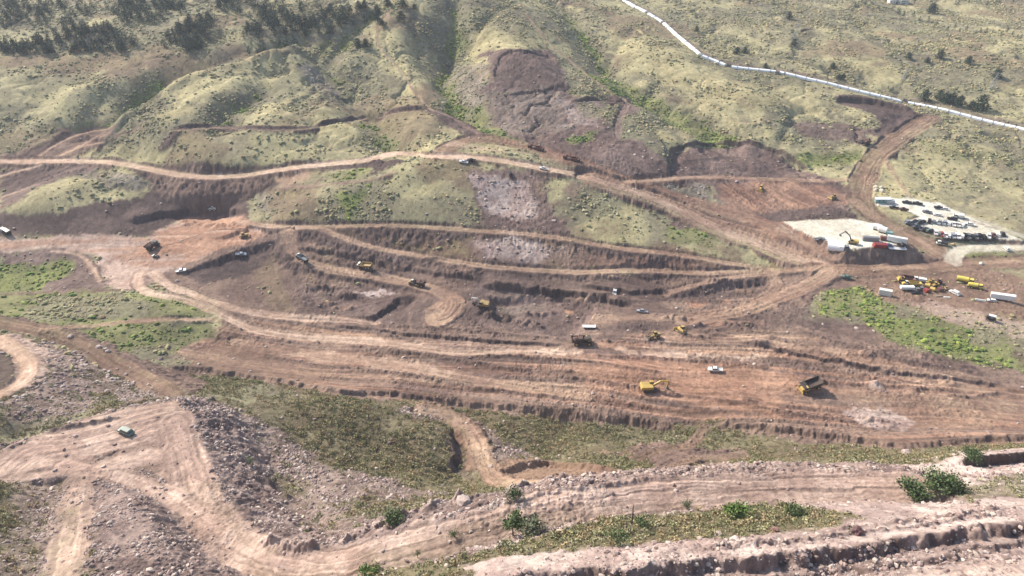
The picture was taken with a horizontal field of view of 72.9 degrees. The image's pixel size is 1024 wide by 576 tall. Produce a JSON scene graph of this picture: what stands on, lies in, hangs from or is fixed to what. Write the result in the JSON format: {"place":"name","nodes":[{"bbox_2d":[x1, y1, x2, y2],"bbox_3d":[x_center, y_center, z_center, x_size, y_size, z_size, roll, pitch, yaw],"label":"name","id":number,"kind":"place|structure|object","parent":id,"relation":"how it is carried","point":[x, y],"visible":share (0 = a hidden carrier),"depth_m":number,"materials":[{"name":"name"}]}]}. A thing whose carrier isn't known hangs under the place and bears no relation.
{"place":"outdoors","nodes":[
{"label":"outdoors","id":0,"kind":"place"},
{"bbox_2d":[0,0,1023,575],"bbox_3d":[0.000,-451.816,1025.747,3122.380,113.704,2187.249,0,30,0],"label":"ground","id":1,"kind":"structure","parent":0,"point":[778,224],"depth_m":347.67,"materials":[{"name":"brown soil"}]},
{"bbox_2d":[0,227,10,234],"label":"truck","id":2,"kind":"object","parent":1,"relation":"on","point":[6,231],"visible":1,"depth_m":372.80,"materials":[{"name":"metal"}]},
{"bbox_2d":[1,42,10,52],"label":"pine tree","id":3,"kind":"object","parent":1,"relation":"on","point":[6,47],"visible":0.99,"depth_m":517.64,"materials":[{"name":"green plant"}]},
{"bbox_2d":[116,426,134,436],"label":"car","id":4,"kind":"object","parent":1,"relation":"on","point":[127,431],"visible":1,"depth_m":202.56,"materials":[{"name":"white paint"}]},
{"bbox_2d":[143,239,159,250],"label":"dump truck","id":5,"kind":"object","parent":1,"relation":"on","point":[151,244],"visible":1,"depth_m":363.81,"materials":[{"name":"metal"}]},
{"bbox_2d":[175,268,186,272],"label":"pickup truck","id":6,"kind":"object","parent":1,"relation":"on","point":[180,270],"visible":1,"depth_m":349.10,"materials":[{"name":"white paint"}]},
{"bbox_2d":[0,0,372,35],"label":"distant wood","id":7,"kind":"object","parent":1,"relation":"on","point":[311,22],"visible":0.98,"depth_m":566.53,"materials":[{"name":"green plant"}]},
{"bbox_2d":[207,18,214,27],"label":"pine tree","id":8,"kind":"object","parent":1,"relation":"on","point":[211,23],"visible":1,"depth_m":542.16,"materials":[{"name":"green plant"}]},
{"bbox_2d":[206,206,215,210],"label":"pickup truck","id":9,"kind":"object","parent":1,"relation":"on","point":[211,208],"visible":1,"depth_m":401.57,"materials":[{"name":"white paint"}]},
{"bbox_2d":[235,252,246,255],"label":"pickup truck","id":10,"kind":"object","parent":1,"relation":"on","point":[241,253],"visible":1,"depth_m":360.96,"materials":[{"name":"silver metal"}]},
{"bbox_2d":[239,232,249,238],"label":"bulldozer","id":11,"kind":"object","parent":1,"relation":"on","point":[243,235],"visible":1,"depth_m":370.54,"materials":[{"name":"metal"}]},
{"bbox_2d":[294,401,303,410],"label":"juniper bush","id":12,"kind":"object","parent":1,"relation":"on","point":[298,406],"visible":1,"depth_m":235.97,"materials":[{"name":"green plant"}]},
{"bbox_2d":[295,253,308,262],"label":"articulated hauler","id":13,"kind":"object","parent":1,"relation":"on","point":[303,258],"visible":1,"depth_m":356.23,"materials":[{"name":"white paint"}]},
{"bbox_2d":[353,38,362,47],"label":"pine tree","id":14,"kind":"object","parent":1,"relation":"on","point":[359,44],"visible":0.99,"depth_m":536.00,"materials":[{"name":"green plant"}]},
{"bbox_2d":[354,0,363,8],"label":"pine tree","id":15,"kind":"object","parent":1,"relation":"on","point":[358,3],"visible":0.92,"depth_m":576.71,"materials":[{"name":"green plant"}]},
{"bbox_2d":[357,261,371,268],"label":"articulated hauler","id":16,"kind":"object","parent":1,"relation":"on","point":[366,265],"visible":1,"depth_m":355.09,"materials":[{"name":"yellow paint"}]},
{"bbox_2d":[360,0,369,8],"label":"pine tree","id":17,"kind":"object","parent":1,"relation":"on","point":[364,4],"visible":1,"depth_m":578.23,"materials":[{"name":"green plant"}]},
{"bbox_2d":[360,38,370,46],"label":"pine tree","id":18,"kind":"object","parent":1,"relation":"on","point":[365,41],"visible":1,"depth_m":534.24,"materials":[{"name":"green plant"}]},
{"bbox_2d":[355,558,382,575],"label":"round bush","id":19,"kind":"object","parent":1,"relation":"on","point":[364,570],"visible":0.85,"depth_m":141.25,"materials":[{"name":"green plant"}]},
{"bbox_2d":[371,5,381,14],"label":"pine tree","id":20,"kind":"object","parent":1,"relation":"on","point":[377,9],"visible":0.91,"depth_m":574.65,"materials":[{"name":"green plant"}]},
{"bbox_2d":[371,12,381,20],"label":"pine tree","id":21,"kind":"object","parent":1,"relation":"on","point":[376,16],"visible":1,"depth_m":560.17,"materials":[{"name":"green plant"}]},
{"bbox_2d":[382,0,391,6],"label":"pine tree","id":22,"kind":"object","parent":1,"relation":"on","point":[387,2],"visible":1,"depth_m":580.07,"materials":[{"name":"green plant"}]},
{"bbox_2d":[379,505,406,526],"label":"round bush","id":23,"kind":"object","parent":1,"relation":"on","point":[394,516],"visible":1,"depth_m":153.63,"materials":[{"name":"green plant"}]},
{"bbox_2d":[395,10,406,19],"label":"pine tree","id":24,"kind":"object","parent":1,"relation":"on","point":[401,16],"visible":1,"depth_m":559.84,"materials":[{"name":"green plant"}]},
{"bbox_2d":[398,0,408,7],"label":"pine tree","id":25,"kind":"object","parent":1,"relation":"on","point":[403,2],"visible":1,"depth_m":573.97,"materials":[{"name":"green plant"}]},
{"bbox_2d":[408,279,426,287],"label":"articulated hauler","id":26,"kind":"object","parent":1,"relation":"on","point":[420,283],"visible":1,"depth_m":343.15,"materials":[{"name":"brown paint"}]},
{"bbox_2d":[446,525,459,537],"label":"juniper bush","id":27,"kind":"object","parent":1,"relation":"on","point":[452,533],"visible":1,"depth_m":144.94,"materials":[{"name":"green plant"}]},
{"bbox_2d":[455,494,470,506],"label":"boulder","id":28,"kind":"object","parent":1,"relation":"on","point":[463,500],"visible":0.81,"depth_m":158.49,"materials":[{"name":"stone"}]},
{"bbox_2d":[471,297,489,308],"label":"excavator","id":29,"kind":"object","parent":1,"relation":"on","point":[484,304],"visible":1,"depth_m":325.55,"materials":[{"name":"metal"}]},
{"bbox_2d":[0,0,1023,376],"bbox_3d":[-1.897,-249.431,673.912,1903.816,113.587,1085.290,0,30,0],"label":"sagebrush","id":30,"kind":"object","parent":1,"relation":"on","point":[858,20],"visible":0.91,"depth_m":509.03,"materials":[{"name":"green plant"}]},
{"bbox_2d":[0,368,1023,575],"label":"brush","id":31,"kind":"object","parent":1,"relation":"on","point":[555,536],"visible":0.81,"depth_m":221.84,"materials":[{"name":"green plant"}]},
{"bbox_2d":[0,361,1023,575],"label":"rubble","id":32,"kind":"object","parent":1,"relation":"on","point":[297,468],"visible":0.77,"depth_m":165.27,"materials":[{"name":"stone"}]},
{"bbox_2d":[0,15,1023,445],"bbox_3d":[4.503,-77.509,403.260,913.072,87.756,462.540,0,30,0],"label":"outcrop stones","id":33,"kind":"object","parent":1,"relation":"on","point":[62,389],"visible":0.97,"depth_m":321.73,"materials":[{"name":"stone"}]},
{"bbox_2d":[500,507,525,535],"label":"broadleaf tree","id":34,"kind":"object","parent":1,"relation":"on","point":[514,521],"visible":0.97,"depth_m":143.34,"materials":[{"name":"green plant"}]},
{"bbox_2d":[501,482,524,501],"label":"round bush","id":35,"kind":"object","parent":1,"relation":"on","point":[514,493],"visible":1,"depth_m":153.86,"materials":[{"name":"green plant"}]},
{"bbox_2d":[516,512,546,536],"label":"juniper bush","id":36,"kind":"object","parent":1,"relation":"on","point":[533,527],"visible":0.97,"depth_m":141.45,"materials":[{"name":"green plant"}]},
{"bbox_2d":[528,143,543,151],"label":"scraper","id":37,"kind":"object","parent":1,"relation":"on","point":[540,148],"visible":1,"depth_m":422.94,"materials":[{"name":"red paint"}]},
{"bbox_2d":[563,154,580,162],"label":"scraper","id":38,"kind":"object","parent":1,"relation":"on","point":[574,158],"visible":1,"depth_m":413.93,"materials":[{"name":"red paint"}]},
{"bbox_2d":[571,334,592,346],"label":"dump truck","id":39,"kind":"object","parent":1,"relation":"on","point":[579,338],"visible":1,"depth_m":302.03,"materials":[{"name":"metal"}]},
{"bbox_2d":[582,325,595,328],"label":"flatbed trailer","id":40,"kind":"object","parent":1,"relation":"on","point":[588,326],"visible":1,"depth_m":315.62,"materials":[{"name":"white paint"}]},
{"bbox_2d":[603,525,630,547],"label":"juniper bush","id":41,"kind":"object","parent":1,"relation":"on","point":[618,537],"visible":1,"depth_m":122.06,"materials":[{"name":"green plant"}]},
{"bbox_2d":[622,0,647,12],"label":"pipeline section","id":42,"kind":"object","parent":1,"relation":"on","point":[634,6],"visible":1,"depth_m":684.06,"materials":[{"name":"grey paint"}]},
{"bbox_2d":[631,515,652,528],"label":"juniper bush","id":43,"kind":"object","parent":1,"relation":"on","point":[638,520],"visible":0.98,"depth_m":134.97,"materials":[{"name":"green plant"}]},
{"bbox_2d":[636,308,647,313],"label":"pickup truck","id":44,"kind":"object","parent":1,"relation":"on","point":[642,310],"visible":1,"depth_m":328.18,"materials":[{"name":"silver metal"}]},
{"bbox_2d":[644,331,660,340],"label":"wheel loader","id":45,"kind":"object","parent":1,"relation":"on","point":[656,334],"visible":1,"depth_m":306.01,"materials":[{"name":"yellow metal"}]},
{"bbox_2d":[640,380,669,392],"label":"excavator","id":46,"kind":"object","parent":1,"relation":"on","point":[647,387],"visible":1,"depth_m":276.11,"materials":[{"name":"metal"}]},
{"bbox_2d":[647,13,662,21],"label":"pipeline section","id":47,"kind":"object","parent":1,"relation":"on","point":[655,17],"visible":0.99,"depth_m":659.43,"materials":[{"name":"grey paint"}]},
{"bbox_2d":[673,325,686,334],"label":"bulldozer","id":48,"kind":"object","parent":1,"relation":"on","point":[681,330],"visible":1,"depth_m":310.18,"materials":[{"name":"metal"}]},
{"bbox_2d":[662,22,701,54],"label":"pipeline section","id":49,"kind":"object","parent":1,"relation":"on","point":[679,37],"visible":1,"depth_m":612.35,"materials":[{"name":"grey paint"}]},
{"bbox_2d":[680,499,692,509],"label":"juniper bush","id":50,"kind":"object","parent":1,"relation":"on","point":[686,505],"visible":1,"depth_m":159.41,"materials":[{"name":"green plant"}]},
{"bbox_2d":[702,55,725,65],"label":"pipeline section","id":51,"kind":"object","parent":1,"relation":"on","point":[713,60],"visible":1,"depth_m":576.21,"materials":[{"name":"grey paint"}]},
{"bbox_2d":[708,366,722,372],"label":"pickup truck","id":52,"kind":"object","parent":1,"relation":"on","point":[715,368],"visible":1,"depth_m":285.50,"materials":[{"name":"white paint"}]},
{"bbox_2d":[733,47,740,53],"label":"pine tree","id":53,"kind":"object","parent":1,"relation":"on","point":[737,50],"visible":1,"depth_m":596.88,"materials":[{"name":"green plant"}]},
{"bbox_2d":[719,499,756,519],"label":"round bush","id":54,"kind":"object","parent":1,"relation":"on","point":[736,509],"visible":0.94,"depth_m":143.46,"materials":[{"name":"green plant"}]},
{"bbox_2d":[741,46,748,53],"label":"pine tree","id":55,"kind":"object","parent":1,"relation":"on","point":[745,49],"visible":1,"depth_m":600.95,"materials":[{"name":"green plant"}]},
{"bbox_2d":[731,65,775,72],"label":"pipeline section","id":56,"kind":"object","parent":1,"relation":"on","point":[749,68],"visible":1,"depth_m":569.29,"materials":[{"name":"grey paint"}]},
{"bbox_2d":[786,11,792,19],"label":"pine tree","id":57,"kind":"object","parent":1,"relation":"on","point":[789,15],"visible":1,"depth_m":673.21,"materials":[{"name":"green plant"}]},
{"bbox_2d":[781,499,810,518],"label":"round bush","id":58,"kind":"object","parent":1,"relation":"on","point":[795,512],"visible":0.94,"depth_m":145.18,"materials":[{"name":"green plant"}]},
{"bbox_2d":[803,461,810,465],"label":"boulder","id":59,"kind":"object","parent":1,"relation":"on","point":[805,463],"visible":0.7,"depth_m":181.62,"materials":[{"name":"stone"}]},
{"bbox_2d":[797,376,823,394],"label":"dump truck","id":60,"kind":"object","parent":1,"relation":"on","point":[816,382],"visible":1,"depth_m":274.41,"materials":[{"name":"metal"}]},
{"bbox_2d":[814,237,824,240],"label":"pickup truck","id":61,"kind":"object","parent":1,"relation":"on","point":[819,238],"visible":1,"depth_m":373.59,"materials":[{"name":"grey paint"}]},
{"bbox_2d":[827,194,836,199],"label":"bulldozer","id":62,"kind":"object","parent":1,"relation":"on","point":[833,197],"visible":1,"depth_m":419.49,"materials":[{"name":"metal"}]},
{"bbox_2d":[827,240,845,250],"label":"storage tent","id":63,"kind":"object","parent":1,"relation":"on","point":[834,245],"visible":0.97,"depth_m":365.72,"materials":[{"name":"white fabric"}]},
{"bbox_2d":[779,71,900,102],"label":"pipeline section","id":64,"kind":"object","parent":1,"relation":"on","point":[839,86],"visible":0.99,"depth_m":552.78,"materials":[{"name":"grey paint"}]},
{"bbox_2d":[841,274,852,279],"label":"pickup truck","id":65,"kind":"object","parent":1,"relation":"on","point":[847,276],"visible":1,"depth_m":349.83,"materials":[{"name":"grey paint"}]},
{"bbox_2d":[839,231,858,244],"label":"excavator","id":66,"kind":"object","parent":1,"relation":"on","point":[853,241],"visible":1,"depth_m":367.03,"materials":[{"name":"metal"}]},
{"bbox_2d":[852,525,862,535],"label":"boulder","id":67,"kind":"object","parent":1,"relation":"on","point":[857,530],"visible":0.98,"depth_m":125.78,"materials":[{"name":"stone"}]},
{"bbox_2d":[858,138,871,144],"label":"dump truck","id":68,"kind":"object","parent":1,"relation":"on","point":[868,141],"visible":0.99,"depth_m":479.75,"materials":[{"name":"metal"}]},
{"bbox_2d":[862,235,879,241],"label":"container","id":69,"kind":"object","parent":1,"relation":"on","point":[871,238],"visible":1,"depth_m":370.70,"materials":[{"name":"grey metal"}]},
{"bbox_2d":[872,223,882,229],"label":"water tank","id":70,"kind":"object","parent":1,"relation":"on","point":[875,226],"visible":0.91,"depth_m":382.08,"materials":[{"name":"white paint"}]},
{"bbox_2d":[872,242,887,247],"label":"container","id":71,"kind":"object","parent":1,"relation":"on","point":[879,245],"visible":1,"depth_m":364.43,"materials":[{"name":"red metal"}]},
{"bbox_2d":[874,197,891,202],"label":"site office","id":72,"kind":"structure","parent":1,"relation":"on","point":[880,199],"depth_m":412.94,"materials":[{"name":"white paint"}]},
{"bbox_2d":[878,226,888,233],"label":"water tank","id":73,"kind":"object","parent":1,"relation":"on","point":[884,229],"visible":1,"depth_m":378.71,"materials":[{"name":"white paint"}]},
{"bbox_2d":[878,287,892,296],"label":"container","id":74,"kind":"object","parent":1,"relation":"on","point":[885,292],"visible":1,"depth_m":335.88,"materials":[{"name":"white metal"}]},
{"bbox_2d":[886,199,894,203],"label":"container","id":75,"kind":"object","parent":1,"relation":"on","point":[892,201],"visible":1,"depth_m":411.66,"materials":[{"name":"silver metal"}]},
{"bbox_2d":[887,0,901,3],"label":"house","id":76,"kind":"structure","parent":1,"relation":"on","point":[894,1],"depth_m":765.22,"materials":[{"name":"white paint"}]},
{"bbox_2d":[887,234,907,243],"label":"box trailer","id":77,"kind":"object","parent":1,"relation":"on","point":[890,238],"visible":1,"depth_m":367.94,"materials":[{"name":"white paint"}]},
{"bbox_2d":[888,247,906,249],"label":"flatbed trailer","id":78,"kind":"object","parent":1,"relation":"on","point":[898,248],"visible":1,"depth_m":365.41,"materials":[{"name":"white paint"}]},
{"bbox_2d":[901,449,909,453],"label":"boulder","id":79,"kind":"object","parent":1,"relation":"on","point":[905,450],"visible":0.55,"depth_m":233.35,"materials":[{"name":"stone"}]},
{"bbox_2d":[896,273,916,282],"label":"dump truck","id":80,"kind":"object","parent":1,"relation":"on","point":[901,278],"visible":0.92,"depth_m":347.00,"materials":[{"name":"metal"}]},
{"bbox_2d":[900,285,914,290],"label":"box trailer","id":81,"kind":"object","parent":1,"relation":"on","point":[909,287],"visible":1,"depth_m":340.08,"materials":[{"name":"white paint"}]},
{"bbox_2d":[901,280,921,286],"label":"articulated hauler","id":82,"kind":"object","parent":1,"relation":"on","point":[914,283],"visible":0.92,"depth_m":343.54,"materials":[{"name":"yellow paint"}]},
{"bbox_2d":[910,290,922,294],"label":"pickup truck","id":83,"kind":"object","parent":1,"relation":"on","point":[916,292],"visible":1,"depth_m":337.61,"materials":[{"name":"black paint"}]},
{"bbox_2d":[912,201,922,205],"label":"parked pickup","id":84,"kind":"object","parent":1,"relation":"on","point":[917,203],"visible":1,"depth_m":409.80,"materials":[{"name":"black paint"}]},
{"bbox_2d":[896,475,939,502],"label":"juniper bush","id":85,"kind":"object","parent":1,"relation":"on","point":[921,493],"visible":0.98,"depth_m":163.87,"materials":[{"name":"green plant"}]},
{"bbox_2d":[915,276,926,282],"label":"truck","id":86,"kind":"object","parent":1,"relation":"on","point":[923,279],"visible":0.82,"depth_m":347.36,"materials":[{"name":"metal"}]},
{"bbox_2d":[917,89,932,101],"label":"pine tree","id":87,"kind":"object","parent":1,"relation":"on","point":[924,95],"visible":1,"depth_m":542.62,"materials":[{"name":"green plant"}]},
{"bbox_2d":[923,278,930,287],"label":"excavator","id":88,"kind":"object","parent":1,"relation":"on","point":[927,284],"visible":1,"depth_m":343.82,"materials":[{"name":"metal"}]},
{"bbox_2d":[926,2,939,13],"label":"pine tree","id":89,"kind":"object","parent":1,"relation":"on","point":[933,5],"visible":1,"depth_m":730.27,"materials":[{"name":"green plant"}]},
{"bbox_2d":[929,281,939,287],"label":"wheel loader","id":90,"kind":"object","parent":1,"relation":"on","point":[936,284],"visible":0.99,"depth_m":343.40,"materials":[{"name":"yellow paint"}]},
{"bbox_2d":[919,464,958,494],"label":"juniper bush","id":91,"kind":"object","parent":1,"relation":"on","point":[934,479],"visible":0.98,"depth_m":165.35,"materials":[{"name":"green plant"}]},
{"bbox_2d":[934,89,944,99],"label":"pine tree","id":92,"kind":"object","parent":1,"relation":"on","point":[941,93],"visible":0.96,"depth_m":541.67,"materials":[{"name":"green plant"}]},
{"bbox_2d":[936,287,943,291],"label":"generator","id":93,"kind":"object","parent":1,"relation":"on","point":[940,289],"visible":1,"depth_m":339.66,"materials":[{"name":"red paint"}]},
{"bbox_2d":[935,49,946,58],"label":"pine tree","id":94,"kind":"object","parent":1,"relation":"on","point":[942,52],"visible":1,"depth_m":593.58,"materials":[{"name":"green plant"}]},
{"bbox_2d":[936,240,947,245],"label":"truck","id":95,"kind":"object","parent":1,"relation":"on","point":[938,242],"visible":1,"depth_m":377.76,"materials":[{"name":"metal"}]},
{"bbox_2d":[938,91,953,103],"label":"pine tree","id":96,"kind":"object","parent":1,"relation":"on","point":[945,98],"visible":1,"depth_m":535.87,"materials":[{"name":"green plant"}]},
{"bbox_2d":[949,92,957,103],"label":"pine tree","id":97,"kind":"object","parent":1,"relation":"on","point":[953,97],"visible":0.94,"depth_m":535.30,"materials":[{"name":"green plant"}]},
{"bbox_2d":[949,289,960,295],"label":"car","id":98,"kind":"object","parent":1,"relation":"on","point":[956,292],"visible":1,"depth_m":337.03,"materials":[{"name":"white paint"}]},
{"bbox_2d":[939,470,973,495],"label":"juniper bush","id":99,"kind":"object","parent":1,"relation":"on","point":[958,488],"visible":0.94,"depth_m":163.87,"materials":[{"name":"green plant"}]},
{"bbox_2d":[953,213,964,218],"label":"parked truck","id":100,"kind":"object","parent":1,"relation":"on","point":[961,215],"visible":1,"depth_m":396.53,"materials":[{"name":"metal"}]},
{"bbox_2d":[954,95,967,106],"label":"pine tree","id":101,"kind":"object","parent":1,"relation":"on","point":[960,100],"visible":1,"depth_m":531.54,"materials":[{"name":"green plant"}]},
{"bbox_2d":[956,275,973,281],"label":"water truck","id":102,"kind":"object","parent":1,"relation":"on","point":[962,278],"visible":0.91,"depth_m":346.33,"materials":[{"name":"metal"}]},
{"bbox_2d":[908,101,1023,130],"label":"pipeline section","id":103,"kind":"object","parent":1,"relation":"on","point":[973,117],"visible":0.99,"depth_m":519.56,"materials":[{"name":"grey paint"}]},
{"bbox_2d":[964,55,973,64],"label":"pine tree","id":104,"kind":"object","parent":1,"relation":"on","point":[969,60],"visible":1,"depth_m":583.10,"materials":[{"name":"green plant"}]},
{"bbox_2d":[957,445,985,464],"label":"juniper bush","id":105,"kind":"object","parent":1,"relation":"on","point":[972,453],"visible":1,"depth_m":206.64,"materials":[{"name":"green plant"}]},
{"bbox_2d":[966,100,976,109],"label":"pine tree","id":106,"kind":"object","parent":1,"relation":"on","point":[970,105],"visible":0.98,"depth_m":530.78,"materials":[{"name":"green plant"}]},
{"bbox_2d":[967,282,982,289],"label":"water truck","id":107,"kind":"object","parent":1,"relation":"on","point":[972,285],"visible":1,"depth_m":341.74,"materials":[{"name":"metal"}]},
{"bbox_2d":[972,94,992,111],"label":"pine tree","id":108,"kind":"object","parent":1,"relation":"on","point":[983,103],"visible":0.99,"depth_m":527.19,"materials":[{"name":"green plant"}]},
{"bbox_2d":[986,313,996,321],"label":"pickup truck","id":109,"kind":"object","parent":1,"relation":"on","point":[993,318],"visible":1,"depth_m":317.17,"materials":[{"name":"white paint"}]},
{"bbox_2d":[990,73,1001,87],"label":"lattice mast","id":110,"kind":"object","parent":1,"relation":"on","point":[996,79],"visible":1,"depth_m":548.62,"materials":[{"name":"silver metal"}]},
{"bbox_2d":[990,68,1004,78],"label":"pine tree","id":111,"kind":"object","parent":1,"relation":"on","point":[996,71],"visible":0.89,"depth_m":563.86,"materials":[{"name":"green plant"}]},
{"bbox_2d":[990,291,1015,300],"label":"box trailer","id":112,"kind":"object","parent":1,"relation":"on","point":[1002,296],"visible":1,"depth_m":330.95,"materials":[{"name":"white paint"}]},
{"bbox_2d":[880,235,887,240],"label":"container","id":113,"kind":"object","parent":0,"point":[883,238],"visible":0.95,"depth_m":371.54,"materials":[{"name":"brown metal"}]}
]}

